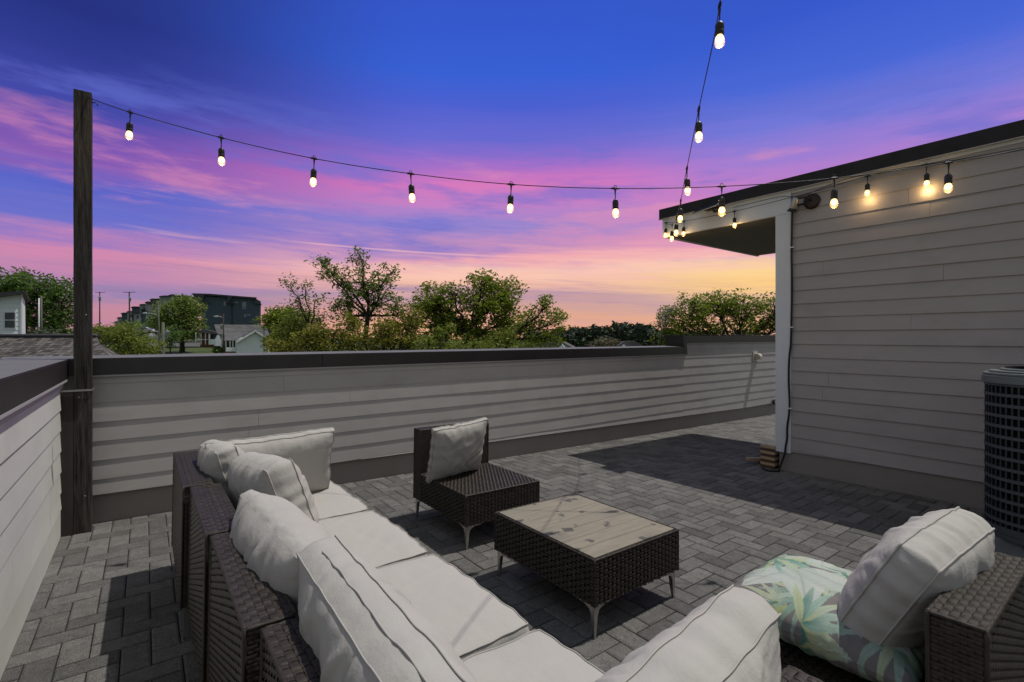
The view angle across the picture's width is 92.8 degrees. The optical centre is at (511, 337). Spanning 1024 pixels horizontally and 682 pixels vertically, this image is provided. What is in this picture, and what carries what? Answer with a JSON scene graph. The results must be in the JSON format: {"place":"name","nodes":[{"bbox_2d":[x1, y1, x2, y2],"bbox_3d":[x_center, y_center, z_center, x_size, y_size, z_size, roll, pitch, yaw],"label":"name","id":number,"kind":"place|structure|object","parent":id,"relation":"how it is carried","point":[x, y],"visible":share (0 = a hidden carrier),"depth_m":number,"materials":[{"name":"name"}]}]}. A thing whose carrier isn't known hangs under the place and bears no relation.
{"place":"outdoors","nodes":[
{"label":"outdoors","id":0,"kind":"place"},
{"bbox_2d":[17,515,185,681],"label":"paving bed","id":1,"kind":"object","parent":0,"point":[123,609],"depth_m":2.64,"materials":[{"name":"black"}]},
{"bbox_2d":[0,358,68,678],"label":"parapet wall","id":2,"kind":"structure","parent":1,"relation":"on","point":[30,467],"depth_m":2.56,"materials":[{"name":"paint"}]},
{"bbox_2d":[0,335,774,523],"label":"parapet wall","id":3,"kind":"structure","parent":1,"relation":"on","point":[152,413],"depth_m":5.37,"materials":[{"name":"paint"}]},
{"bbox_2d":[752,352,762,360],"bbox_3d":[5.098,0.400,10.100,0.200,0.200,0.140,0,0,-37],"label":"wall vent","id":4,"kind":"object","parent":3,"relation":"attached to","point":[756,356],"depth_m":10.08,"materials":[{"name":"beige plastic"}]},
{"bbox_2d":[658,119,1023,507],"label":"stair house","id":5,"kind":"structure","parent":1,"relation":"on","point":[908,310],"depth_m":4.83,"materials":[{"name":"paint"}]},
{"bbox_2d":[666,0,723,239],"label":"string lights","id":6,"kind":"object","parent":5,"relation":"hanging from","point":[719,31],"visible":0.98,"depth_m":3.08,"materials":[{"name":"black"}]},
{"bbox_2d":[762,203,805,471],"bbox_3d":[3.144,0.020,5.577,0.518,3.062,0.129,0,0,31],"label":"power cable","id":7,"kind":"object","parent":5,"relation":"attached to","point":[791,247],"visible":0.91,"depth_m":5.58,"materials":[{"name":"black rubber"}]},
{"bbox_2d":[787,193,820,211],"bbox_3d":[3.257,-1.498,5.452,0.323,0.199,0.110,0,0,21],"label":"security light","id":8,"kind":"object","parent":5,"relation":"attached to","point":[812,200],"visible":1,"depth_m":5.43,"materials":[{"name":"brown metal"}]},
{"bbox_2d":[664,147,1023,235],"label":"string lights","id":9,"kind":"object","parent":5,"relation":"hanging from","point":[926,182],"visible":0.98,"depth_m":4.96,"materials":[{"name":"black"}]},
{"bbox_2d":[102,342,199,346],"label":"road","id":10,"kind":"structure","parent":0,"point":[189,344],"depth_m":110.37,"materials":[{"name":"grey asphalt"}]},
{"bbox_2d":[136,327,157,333],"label":"parked car","id":11,"kind":"object","parent":10,"relation":"on","point":[147,329],"visible":0.47,"depth_m":107.15,"materials":[{"name":"silver metal"}]},
{"bbox_2d":[108,338,523,353],"bbox_3d":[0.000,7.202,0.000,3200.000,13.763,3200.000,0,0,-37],"label":"ground","id":12,"kind":"structure","parent":0,"point":[191,350],"depth_m":101.64,"materials":[{"name":"green plant"}]},
{"bbox_2d":[0,291,28,333],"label":"blue house","id":13,"kind":"structure","parent":12,"relation":"on","point":[12,312],"depth_m":26.70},
{"bbox_2d":[3,311,15,328],"bbox_3d":[-27.494,-0.944,26.691,0.484,0.975,0.220,0,0,-44],"label":"window","id":14,"kind":"structure","parent":13,"relation":"in","point":[9,317],"depth_m":26.60,"materials":[{"name":"grey glass"}]},
{"bbox_2d":[0,266,72,333],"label":"tree","id":15,"kind":"object","parent":12,"relation":"on","point":[54,292],"visible":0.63,"depth_m":47.60,"materials":[{"name":"green plant"}]},
{"bbox_2d":[38,298,39,330],"bbox_3d":[-38.824,-1.008,40.000,0.107,4.403,0.107,0,0,-37],"label":"utility pole","id":16,"kind":"object","parent":12,"relation":"on","point":[38,313],"visible":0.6,"depth_m":39.96,"materials":[{"name":"white paint"}]},
{"bbox_2d":[40,296,42,328],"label":"utility pole","id":17,"kind":"object","parent":12,"relation":"on","point":[41,320],"visible":0.52,"depth_m":41.95,"materials":[{"name":"grey wood"}]},
{"bbox_2d":[27,326,63,333],"bbox_3d":[-32.697,3.105,34.017,2.276,7.770,2.090,0,0,28],"label":"bush","id":18,"kind":"object","parent":12,"relation":"on","point":[41,331],"visible":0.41,"depth_m":33.87,"materials":[{"name":"green plant"}]},
{"bbox_2d":[0,334,118,358],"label":"shingle roof house","id":19,"kind":"structure","parent":12,"relation":"on","point":[19,345],"depth_m":13.02,"materials":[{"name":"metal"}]},
{"bbox_2d":[95,292,104,325],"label":"utility pole","id":20,"kind":"object","parent":12,"relation":"on","point":[99,303],"visible":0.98,"depth_m":164.84,"materials":[{"name":"brown wood"}]},
{"bbox_2d":[121,312,126,324],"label":"townhouse","id":21,"kind":"structure","parent":12,"relation":"on","point":[124,316],"depth_m":228.42,"materials":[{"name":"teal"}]},
{"bbox_2d":[123,291,134,323],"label":"utility pole","id":22,"kind":"object","parent":12,"relation":"on","point":[129,302],"visible":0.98,"depth_m":149.87,"materials":[{"name":"brown wood"}]},
{"bbox_2d":[126,311,131,322],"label":"townhouse","id":23,"kind":"structure","parent":12,"relation":"on","point":[127,312],"depth_m":215.25,"materials":[{"name":"metal"}]},
{"bbox_2d":[93,320,168,354],"bbox_3d":[-21.493,3.517,27.030,4.458,8.977,3.253,0,0,29],"label":"bush","id":24,"kind":"object","parent":12,"relation":"on","point":[135,343],"visible":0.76,"depth_m":26.68,"materials":[{"name":"green plant"}]},
{"bbox_2d":[109,315,157,336],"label":"bush","id":25,"kind":"object","parent":12,"relation":"on","point":[138,325],"visible":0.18,"depth_m":119.10,"materials":[{"name":"green plant"}]},
{"bbox_2d":[131,306,139,323],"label":"townhouse","id":26,"kind":"structure","parent":12,"relation":"on","point":[135,308],"depth_m":205.33,"materials":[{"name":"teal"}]},
{"bbox_2d":[133,312,139,334],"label":"townhouse","id":27,"kind":"structure","parent":12,"relation":"on","point":[136,316],"depth_m":200.51,"materials":[{"name":"metal"}]},
{"bbox_2d":[139,304,145,336],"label":"townhouse","id":28,"kind":"structure","parent":12,"relation":"on","point":[142,306],"depth_m":195.21,"materials":[{"name":"metal"}]},
{"bbox_2d":[140,309,145,337],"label":"townhouse","id":29,"kind":"structure","parent":12,"relation":"on","point":[143,317],"depth_m":190.35,"materials":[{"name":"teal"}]},
{"bbox_2d":[145,301,150,338],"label":"townhouse","id":30,"kind":"structure","parent":12,"relation":"on","point":[147,311],"depth_m":184.12,"materials":[{"name":"metal"}]},
{"bbox_2d":[142,301,160,353],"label":"street lamp","id":31,"kind":"object","parent":12,"relation":"on","point":[158,323],"visible":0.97,"depth_m":65.93,"materials":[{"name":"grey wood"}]},
{"bbox_2d":[147,303,159,338],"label":"townhouse","id":32,"kind":"structure","parent":12,"relation":"on","point":[150,306],"depth_m":170.53,"materials":[{"name":"metal"}]},
{"bbox_2d":[161,322,169,353],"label":"utility pole","id":33,"kind":"object","parent":12,"relation":"on","point":[164,333],"visible":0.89,"depth_m":43.91,"materials":[{"name":"grey wood"}]},
{"bbox_2d":[165,324,189,353],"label":"bush","id":34,"kind":"object","parent":12,"relation":"on","point":[175,334],"visible":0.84,"depth_m":77.89,"materials":[{"name":"green plant"}]},
{"bbox_2d":[159,294,196,338],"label":"apartment block","id":35,"kind":"structure","parent":12,"relation":"on","point":[166,298],"depth_m":151.39,"materials":[{"name":"metal"}]},
{"bbox_2d":[145,293,212,352],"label":"tree","id":36,"kind":"object","parent":12,"relation":"on","point":[183,308],"visible":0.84,"depth_m":90.70,"materials":[{"name":"green plant"}]},
{"bbox_2d":[212,346,222,352],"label":"bush","id":37,"kind":"object","parent":12,"relation":"on","point":[217,349],"visible":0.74,"depth_m":71.39,"materials":[{"name":"green plant"}]},
{"bbox_2d":[213,314,224,352],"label":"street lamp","id":38,"kind":"object","parent":12,"relation":"on","point":[221,326],"visible":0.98,"depth_m":61.93,"materials":[{"name":"grey metal"}]},
{"bbox_2d":[192,293,261,331],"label":"apartment block","id":39,"kind":"structure","parent":12,"relation":"on","point":[243,310],"depth_m":121.14,"materials":[{"name":"grey"}]},
{"bbox_2d":[195,324,269,350],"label":"bungalow","id":40,"kind":"object","parent":12,"relation":"on","point":[206,341],"visible":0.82,"depth_m":86.71,"materials":[{"name":"grey"}]},
{"bbox_2d":[214,330,265,352],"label":"gable house","id":41,"kind":"structure","parent":12,"relation":"on","point":[243,342],"depth_m":71.84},
{"bbox_2d":[262,324,295,349],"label":"bush","id":42,"kind":"object","parent":12,"relation":"on","point":[273,337],"visible":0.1,"depth_m":63.61,"materials":[{"name":"green plant"}]},
{"bbox_2d":[249,303,316,351],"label":"tree","id":43,"kind":"object","parent":12,"relation":"on","point":[273,315],"visible":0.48,"depth_m":59.41,"materials":[{"name":"green plant"}]},
{"bbox_2d":[263,308,328,351],"bbox_3d":[-9.238,3.790,21.180,2.614,10.190,2.009,0,0,-37],"label":"tree","id":44,"kind":"object","parent":12,"relation":"on","point":[284,332],"visible":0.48,"depth_m":20.87,"materials":[{"name":"green plant"}]},
{"bbox_2d":[277,272,328,328],"bbox_3d":[-8.585,3.151,19.969,1.838,11.713,1.550,0,0,-37],"label":"tree","id":45,"kind":"object","parent":12,"relation":"on","point":[300,308],"visible":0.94,"depth_m":19.94,"materials":[{"name":"green plant"}]},
{"bbox_2d":[260,303,425,352],"bbox_3d":[-6.640,3.836,19.204,6.398,10.358,2.164,0,0,-5],"label":"bush","id":46,"kind":"object","parent":12,"relation":"on","point":[323,341],"visible":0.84,"depth_m":18.96,"materials":[{"name":"green plant"}]},
{"bbox_2d":[28,320,693,346],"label":"woods","id":47,"kind":"object","parent":12,"relation":"on","point":[582,336],"visible":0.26,"depth_m":314.79,"materials":[{"name":"green plant"}]},
{"bbox_2d":[304,245,418,344],"bbox_3d":[-6.683,2.320,22.318,5.253,13.034,2.629,0,0,-15],"label":"tree","id":48,"kind":"object","parent":12,"relation":"on","point":[364,285],"visible":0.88,"depth_m":21.92,"materials":[{"name":"green plant"}]},
{"bbox_2d":[410,268,530,348],"bbox_3d":[-1.849,3.002,21.615,5.880,12.107,3.546,0,0,6],"label":"tree","id":49,"kind":"object","parent":12,"relation":"on","point":[499,301],"visible":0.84,"depth_m":20.92,"materials":[{"name":"green plant"}]},
{"bbox_2d":[401,322,542,349],"bbox_3d":[-1.544,4.184,19.377,5.625,9.674,2.279,0,0,6],"label":"bush","id":50,"kind":"object","parent":12,"relation":"on","point":[509,334],"visible":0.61,"depth_m":19.35,"materials":[{"name":"green plant"}]},
{"bbox_2d":[503,293,571,347],"bbox_3d":[0.944,3.614,20.415,3.150,10.798,1.859,0,0,15],"label":"tree","id":51,"kind":"object","parent":12,"relation":"on","point":[528,325],"visible":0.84,"depth_m":19.98,"materials":[{"name":"green plant"}]},
{"bbox_2d":[531,342,574,347],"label":"house roof","id":52,"kind":"structure","parent":12,"relation":"on","point":[565,344],"depth_m":69.51,"materials":[{"name":"grey"}]},
{"bbox_2d":[586,334,620,346],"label":"tree","id":53,"kind":"object","parent":12,"relation":"on","point":[609,342],"visible":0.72,"depth_m":138.61,"materials":[{"name":"green plant"}]},
{"bbox_2d":[617,341,643,345],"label":"house roof","id":54,"kind":"structure","parent":12,"relation":"on","point":[629,343],"depth_m":115.72,"materials":[{"name":"grey"}]},
{"bbox_2d":[647,305,674,345],"bbox_3d":[7.986,3.661,26.034,1.417,10.817,1.240,0,0,1],"label":"tree","id":55,"kind":"object","parent":12,"relation":"on","point":[662,320],"visible":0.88,"depth_m":25.97,"materials":[{"name":"green plant"}]},
{"bbox_2d":[647,287,774,345],"bbox_3d":[14.118,3.005,30.544,11.376,12.243,4.569,0,0,1],"label":"tree","id":56,"kind":"object","parent":12,"relation":"on","point":[735,314],"visible":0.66,"depth_m":29.86,"materials":[{"name":"green plant"}]},
{"bbox_2d":[0,414,983,681],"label":"terrace paving","id":57,"kind":"structure","parent":0,"point":[720,502],"depth_m":3.50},
{"bbox_2d":[60,89,97,536],"bbox_3d":[-3.322,-0.182,3.716,0.267,3.366,0.207,0,0,-37],"label":"timber post","id":58,"kind":"object","parent":57,"relation":"on","point":[76,453],"visible":1,"depth_m":3.67,"materials":[{"name":"grey wood"}]},
{"bbox_2d":[88,97,1023,214],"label":"string lights","id":59,"kind":"object","parent":58,"relation":"hanging from","point":[948,178],"visible":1,"depth_m":3.49,"materials":[{"name":"black"}]},
{"bbox_2d":[171,450,213,638],"bbox_3d":[-1.520,1.115,3.022,0.934,0.749,0.939,1,-1,-37],"label":"wicker sofa section","id":60,"kind":"object","parent":57,"relation":"on","point":[187,473],"visible":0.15,"depth_m":2.53,"materials":[{"name":"black wicker"}]},
{"bbox_2d":[311,480,367,519],"bbox_3d":[-1.413,1.076,3.016,0.829,0.125,0.834,1,-1,-37],"label":"seat cushion","id":61,"kind":"object","parent":60,"relation":"on","point":[334,500],"visible":0.26,"depth_m":3.01,"materials":[{"name":"fabric"}]},
{"bbox_2d":[197,440,244,506],"bbox_3d":[-1.633,0.818,2.794,0.243,0.460,0.535,-19,8,-41],"label":"back cushion","id":62,"kind":"object","parent":61,"relation":"on","point":[216,457],"visible":0.23,"depth_m":2.60,"materials":[{"name":"fabric"}]},
{"bbox_2d":[205,427,334,491],"bbox_3d":[-1.500,0.820,3.054,0.724,0.464,0.214,-2,22,-36],"label":"back cushion","id":63,"kind":"object","parent":61,"relation":"on","point":[308,452],"visible":0.4,"depth_m":3.06,"materials":[{"name":"fabric"}]},
{"bbox_2d":[187,483,235,681],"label":"wicker sofa section","id":64,"kind":"object","parent":57,"relation":"on","point":[212,510],"visible":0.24,"depth_m":2.02,"materials":[{"name":"black wicker"}]},
{"bbox_2d":[319,510,426,567],"bbox_3d":[-0.932,1.072,2.401,0.833,0.123,0.774,1,-1,-37],"label":"seat cushion","id":65,"kind":"object","parent":64,"relation":"on","point":[374,539],"visible":0.38,"depth_m":2.48,"materials":[{"name":"fabric"}]},
{"bbox_2d":[227,452,318,522],"bbox_3d":[-1.183,0.811,2.405,0.644,0.483,0.286,-8,10,44],"label":"back cushion","id":66,"kind":"object","parent":65,"relation":"on","point":[278,476],"visible":0.6,"depth_m":2.22,"materials":[{"name":"fabric"}]},
{"bbox_2d":[207,531,297,681],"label":"wicker sofa section","id":67,"kind":"object","parent":57,"relation":"on","point":[245,605],"visible":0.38,"depth_m":1.41,"materials":[{"name":"black wicker"}]},
{"bbox_2d":[376,554,529,659],"bbox_3d":[-0.472,1.068,1.805,0.837,0.123,0.774,1,-1,-37],"label":"seat cushion","id":68,"kind":"object","parent":67,"relation":"on","point":[468,616],"visible":0.38,"depth_m":1.85,"materials":[{"name":"fabric"}]},
{"bbox_2d":[229,489,330,611],"bbox_3d":[-0.777,0.815,1.717,0.298,0.451,0.865,-23,14,-38],"label":"back cushion","id":69,"kind":"object","parent":68,"relation":"on","point":[271,536],"visible":0.35,"depth_m":1.57,"materials":[{"name":"fabric"}]},
{"bbox_2d":[413,423,539,549],"bbox_3d":[-0.305,1.137,3.963,0.684,0.749,0.844,1,-1,-37],"label":"wicker chair","id":70,"kind":"object","parent":57,"relation":"on","point":[467,501],"visible":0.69,"depth_m":3.76,"materials":[{"name":"black wicker"}]},
{"bbox_2d":[425,417,487,482],"bbox_3d":[-0.439,0.904,3.930,0.520,0.477,0.190,-5,22,-40],"label":"square pillow","id":71,"kind":"object","parent":70,"relation":"on","point":[456,448],"visible":1,"depth_m":3.83,"materials":[{"name":"fabric"}]},
{"bbox_2d":[259,616,822,681],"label":"wicker sofa section","id":72,"kind":"object","parent":57,"relation":"on","point":[287,654],"visible":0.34,"depth_m":1.12,"materials":[{"name":"black wicker"}]},
{"bbox_2d":[462,629,604,681],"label":"seat cushion","id":73,"kind":"object","parent":72,"relation":"on","point":[539,655],"visible":0.84,"depth_m":1.53,"materials":[{"name":"fabric"}]},
{"bbox_2d":[296,535,477,681],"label":"back cushion","id":74,"kind":"object","parent":73,"relation":"on","point":[361,619],"visible":0.94,"depth_m":1.02,"materials":[{"name":"fabric"}]},
{"bbox_2d":[594,584,780,681],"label":"back cushion","id":75,"kind":"object","parent":73,"relation":"on","point":[730,635],"visible":1,"depth_m":0.92,"materials":[{"name":"fabric"}]},
{"bbox_2d":[494,493,678,638],"bbox_3d":[0.425,1.301,2.940,0.706,0.396,0.865,1,-1,-37],"label":"coffee table","id":76,"kind":"object","parent":57,"relation":"on","point":[594,556],"visible":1,"depth_m":2.72,"materials":[{"name":"wicker"}]},
{"bbox_2d":[779,552,1023,681],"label":"wicker chair","id":77,"kind":"object","parent":57,"relation":"on","point":[974,630],"visible":0.45,"depth_m":1.33,"materials":[{"name":"black wicker"}]},
{"bbox_2d":[729,554,924,681],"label":"leaf print pillow","id":78,"kind":"object","parent":77,"relation":"on","point":[801,594],"visible":0.62,"depth_m":1.62,"materials":[{"name":"fabric"}]},
{"bbox_2d":[838,506,994,648],"bbox_3d":[1.361,0.843,1.658,0.642,0.520,0.272,0,27,-34],"label":"back cushion","id":79,"kind":"object","parent":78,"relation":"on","point":[900,578],"visible":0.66,"depth_m":1.48,"materials":[{"name":"fabric"}]},
{"bbox_2d":[981,366,1023,558],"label":"air conditioner","id":80,"kind":"object","parent":57,"relation":"on","point":[1004,455],"visible":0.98,"depth_m":3.33,"materials":[{"name":"black metal"}]},
{"bbox_2d":[0,0,1023,338],"label":"sky","id":81,"kind":"structure","parent":0,"point":[591,94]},
{"bbox_2d":[745,457,759,460],"bbox_3d":[3.001,1.508,6.038,0.202,0.049,0.055,0,0,-9],"label":"wooden block","id":82,"kind":"object","parent":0,"point":[753,458],"depth_m":6.01,"materials":[{"name":"brown wood"}]},
{"bbox_3d":[3.132,1.469,5.797,0.165,0.032,0.053,0,0,-37],"label":"wooden block","id":83,"kind":"object","parent":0,"visible":0},
{"bbox_2d":[760,455,776,460],"bbox_3d":[3.055,1.436,5.808,0.053,0.032,0.165,0,0,-37],"label":"wooden block","id":84,"kind":"object","parent":83,"relation":"on","point":[769,458],"depth_m":5.78,"materials":[{"name":"brown wood"}]},
{"bbox_3d":[3.066,1.402,5.885,0.165,0.032,0.053,0,0,-37],"label":"wooden block","id":85,"kind":"object","parent":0,"visible":0},
{"bbox_2d":[760,450,776,454],"bbox_3d":[3.055,1.369,5.808,0.053,0.032,0.165,0,0,-37],"label":"wooden block","id":86,"kind":"object","parent":85,"relation":"on","point":[768,452],"depth_m":5.78,"materials":[{"name":"brown wood"}]},
{"bbox_3d":[3.132,1.335,5.797,0.165,0.032,0.053,0,0,-37],"label":"wooden block","id":87,"kind":"object","parent":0,"visible":0},
{"bbox_2d":[760,444,774,448],"bbox_3d":[3.055,1.302,5.808,0.053,0.032,0.165,0,0,-37],"label":"wooden block","id":88,"kind":"object","parent":87,"relation":"on","point":[767,446],"depth_m":5.79,"materials":[{"name":"brown wood"}]},
{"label":"wooden block","id":89,"kind":"object","parent":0,"visible":0},
{"bbox_2d":[760,461,776,466],"bbox_3d":[3.055,1.503,5.808,0.053,0.032,0.165,0,0,-37],"label":"wooden block","id":90,"kind":"object","parent":89,"relation":"on","point":[767,463],"depth_m":5.78,"materials":[{"name":"brown wood"}]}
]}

